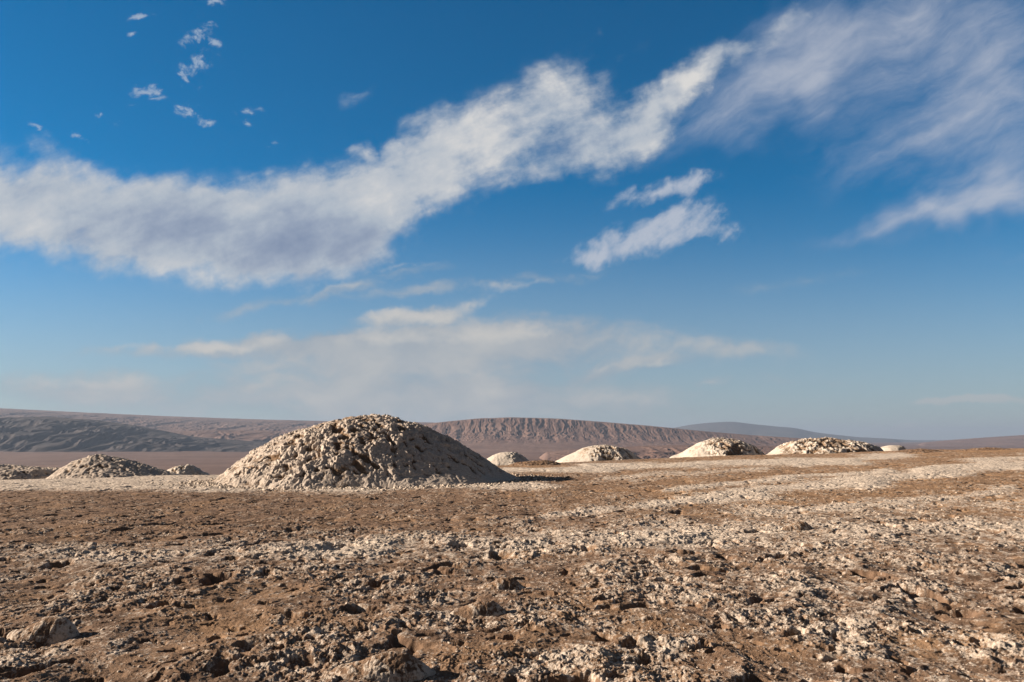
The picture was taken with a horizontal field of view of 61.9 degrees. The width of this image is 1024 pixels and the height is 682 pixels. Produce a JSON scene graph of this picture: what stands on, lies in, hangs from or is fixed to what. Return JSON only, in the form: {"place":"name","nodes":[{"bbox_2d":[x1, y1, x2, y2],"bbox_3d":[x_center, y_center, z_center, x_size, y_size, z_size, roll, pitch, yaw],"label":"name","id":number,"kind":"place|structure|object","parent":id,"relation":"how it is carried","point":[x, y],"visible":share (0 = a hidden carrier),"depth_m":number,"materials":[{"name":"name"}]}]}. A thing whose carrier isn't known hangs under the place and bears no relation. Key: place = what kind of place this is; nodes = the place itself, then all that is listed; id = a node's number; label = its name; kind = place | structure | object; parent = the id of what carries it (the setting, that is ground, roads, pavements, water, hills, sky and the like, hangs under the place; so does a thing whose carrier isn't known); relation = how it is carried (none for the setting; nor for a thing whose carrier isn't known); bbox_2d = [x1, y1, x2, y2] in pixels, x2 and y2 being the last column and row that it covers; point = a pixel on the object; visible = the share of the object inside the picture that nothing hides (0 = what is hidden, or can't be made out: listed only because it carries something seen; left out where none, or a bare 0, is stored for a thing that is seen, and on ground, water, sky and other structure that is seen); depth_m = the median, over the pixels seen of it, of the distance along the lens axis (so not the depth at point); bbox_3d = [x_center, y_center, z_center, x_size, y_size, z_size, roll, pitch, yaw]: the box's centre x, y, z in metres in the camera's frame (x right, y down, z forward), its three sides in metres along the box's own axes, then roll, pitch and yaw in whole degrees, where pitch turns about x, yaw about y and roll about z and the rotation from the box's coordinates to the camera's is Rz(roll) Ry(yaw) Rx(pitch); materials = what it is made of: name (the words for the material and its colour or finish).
{"place":"outdoors","nodes":[
{"label":"outdoors","id":0,"kind":"place"},
{"bbox_2d":[0,417,267,451],"bbox_3d":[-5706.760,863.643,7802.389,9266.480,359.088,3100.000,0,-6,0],"label":"hills","id":1,"kind":"structure","parent":0,"point":[38,434],"depth_m":7115.33,"materials":[{"name":"grey stone"}]},
{"bbox_2d":[0,408,432,430],"bbox_3d":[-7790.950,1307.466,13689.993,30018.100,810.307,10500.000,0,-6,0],"label":"hills","id":2,"kind":"structure","parent":0,"point":[168,423],"depth_m":12954.56,"materials":[{"name":"grey stone"}]},
{"bbox_2d":[168,430,291,441],"bbox_3d":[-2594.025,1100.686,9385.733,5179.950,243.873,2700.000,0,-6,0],"label":"hills","id":3,"kind":"structure","parent":0,"point":[255,435],"depth_m":9199.40,"materials":[{"name":"grey stone"}]},
{"bbox_2d":[0,448,1023,681],"bbox_3d":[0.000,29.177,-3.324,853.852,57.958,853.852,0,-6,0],"label":"ground","id":4,"kind":"structure","parent":0,"point":[987,474],"depth_m":12.45,"materials":[{"name":"soil"}]},
{"bbox_2d":[0,464,60,479],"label":"salt mound","id":5,"kind":"object","parent":4,"relation":"on","point":[10,472],"visible":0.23,"depth_m":78.37,"materials":[{"name":"beige stone"}]},
{"bbox_2d":[6,616,79,646],"bbox_3d":[-4.666,2.923,8.534,0.940,0.328,0.476,0,-6,0],"label":"crust lump","id":6,"kind":"object","parent":4,"relation":"on","point":[48,631],"visible":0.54,"depth_m":8.44,"materials":[{"name":"stone"}]},
{"bbox_2d":[46,454,180,478],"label":"salt mound","id":7,"kind":"object","parent":4,"relation":"on","point":[98,466],"visible":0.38,"depth_m":74.78,"materials":[{"name":"beige stone"}]},
{"bbox_2d":[167,464,209,474],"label":"salt mound","id":8,"kind":"object","parent":4,"relation":"on","point":[188,469],"visible":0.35,"depth_m":93.81,"materials":[{"name":"beige stone"}]},
{"bbox_2d":[213,414,519,489],"bbox_3d":[-7.080,5.870,43.105,18.820,4.413,15.041,0,-6,0],"label":"salt mound","id":9,"kind":"object","parent":4,"relation":"on","point":[380,451],"visible":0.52,"depth_m":39.27,"materials":[{"name":"beige stone"}]},
{"bbox_2d":[329,651,435,681],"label":"crust lump","id":10,"kind":"object","parent":4,"relation":"on","point":[394,666],"visible":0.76,"depth_m":7.01,"materials":[{"name":"stone"}]},
{"bbox_2d":[450,600,507,618],"bbox_3d":[-0.365,3.002,9.455,0.860,0.258,0.432,0,-6,0],"label":"crust lump","id":11,"kind":"object","parent":4,"relation":"on","point":[484,608],"visible":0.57,"depth_m":9.37,"materials":[{"name":"stone"}]},
{"bbox_2d":[478,577,524,590],"bbox_3d":[-0.135,3.234,11.181,0.828,0.281,0.410,0,-6,0],"label":"crust lump","id":12,"kind":"object","parent":4,"relation":"on","point":[507,583],"visible":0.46,"depth_m":11.11,"materials":[{"name":"stone"}]},
{"bbox_2d":[487,452,528,465],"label":"salt mound","id":13,"kind":"object","parent":4,"relation":"on","point":[503,458],"visible":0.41,"depth_m":77.86,"materials":[{"name":"beige stone"}]},
{"bbox_2d":[0,473,1023,681],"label":"salt crumbs","id":14,"kind":"object","parent":4,"relation":"on","point":[524,478],"visible":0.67,"depth_m":12.46,"materials":[{"name":"stone"}]},
{"bbox_2d":[505,460,560,465],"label":"soil bump","id":15,"kind":"object","parent":4,"relation":"on","point":[538,462],"visible":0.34,"depth_m":66.58},
{"bbox_2d":[555,444,641,462],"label":"salt mound","id":16,"kind":"object","parent":4,"relation":"on","point":[603,452],"visible":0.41,"depth_m":93.52,"materials":[{"name":"beige stone"}]},
{"bbox_2d":[670,437,763,457],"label":"salt mound","id":17,"kind":"object","parent":4,"relation":"on","point":[721,446],"visible":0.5,"depth_m":88.61,"materials":[{"name":"beige stone"}]},
{"bbox_2d":[781,521,812,531],"bbox_3d":[5.960,3.917,17.816,0.923,0.293,0.468,0,-6,0],"label":"crust lump","id":18,"kind":"object","parent":4,"relation":"on","point":[799,526],"visible":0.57,"depth_m":17.72,"materials":[{"name":"stone"}]},
{"bbox_2d":[762,437,883,454],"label":"salt mound","id":19,"kind":"object","parent":4,"relation":"on","point":[821,445],"visible":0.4,"depth_m":84.52,"materials":[{"name":"beige stone"}]},
{"bbox_2d":[881,445,905,450],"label":"salt mound","id":20,"kind":"object","parent":4,"relation":"on","point":[892,448],"visible":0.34,"depth_m":103.08,"materials":[{"name":"beige stone"}]},
{"bbox_2d":[887,448,942,452],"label":"soil bump","id":21,"kind":"object","parent":4,"relation":"on","point":[920,450],"visible":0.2,"depth_m":68.58},
{"bbox_2d":[960,447,1005,450],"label":"soil bump","id":22,"kind":"object","parent":4,"relation":"on","point":[984,448],"visible":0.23,"depth_m":68.70},
{"bbox_2d":[0,442,1023,474],"bbox_3d":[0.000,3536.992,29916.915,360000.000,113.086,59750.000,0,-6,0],"label":"distant plain","id":23,"kind":"structure","parent":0,"point":[214,463],"depth_m":5163.22,"materials":[{"name":"brown soil"}]},
{"bbox_2d":[0,0,1023,439],"label":"sky","id":24,"kind":"structure","parent":0,"point":[808,215],"materials":[{"name":"blue"}]},
{"bbox_2d":[422,417,803,454],"bbox_3d":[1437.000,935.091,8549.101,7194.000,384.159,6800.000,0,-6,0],"label":"hills","id":25,"kind":"structure","parent":0,"point":[532,436],"depth_m":8737.68,"materials":[{"name":"brown stone"}]},
{"bbox_2d":[539,445,776,460],"bbox_3d":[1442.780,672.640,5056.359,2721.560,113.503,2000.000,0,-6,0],"label":"hills","id":26,"kind":"structure","parent":0,"point":[655,452],"depth_m":4884.53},
{"bbox_2d":[675,422,900,442],"bbox_3d":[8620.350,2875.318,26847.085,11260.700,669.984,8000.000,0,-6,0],"label":"mountain","id":27,"kind":"structure","parent":0,"point":[746,428],"depth_m":25611.13,"materials":[{"name":"grey stone"}]},
{"bbox_2d":[896,439,943,441],"bbox_3d":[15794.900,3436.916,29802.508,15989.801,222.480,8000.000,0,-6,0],"label":"hills","id":28,"kind":"structure","parent":0,"point":[918,440],"depth_m":28881.98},
{"bbox_2d":[918,435,1023,445],"bbox_3d":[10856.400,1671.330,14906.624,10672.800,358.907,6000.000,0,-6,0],"label":"hills","id":29,"kind":"structure","parent":0,"point":[1016,440],"depth_m":13651.45,"materials":[{"name":"grey stone"}]}
]}

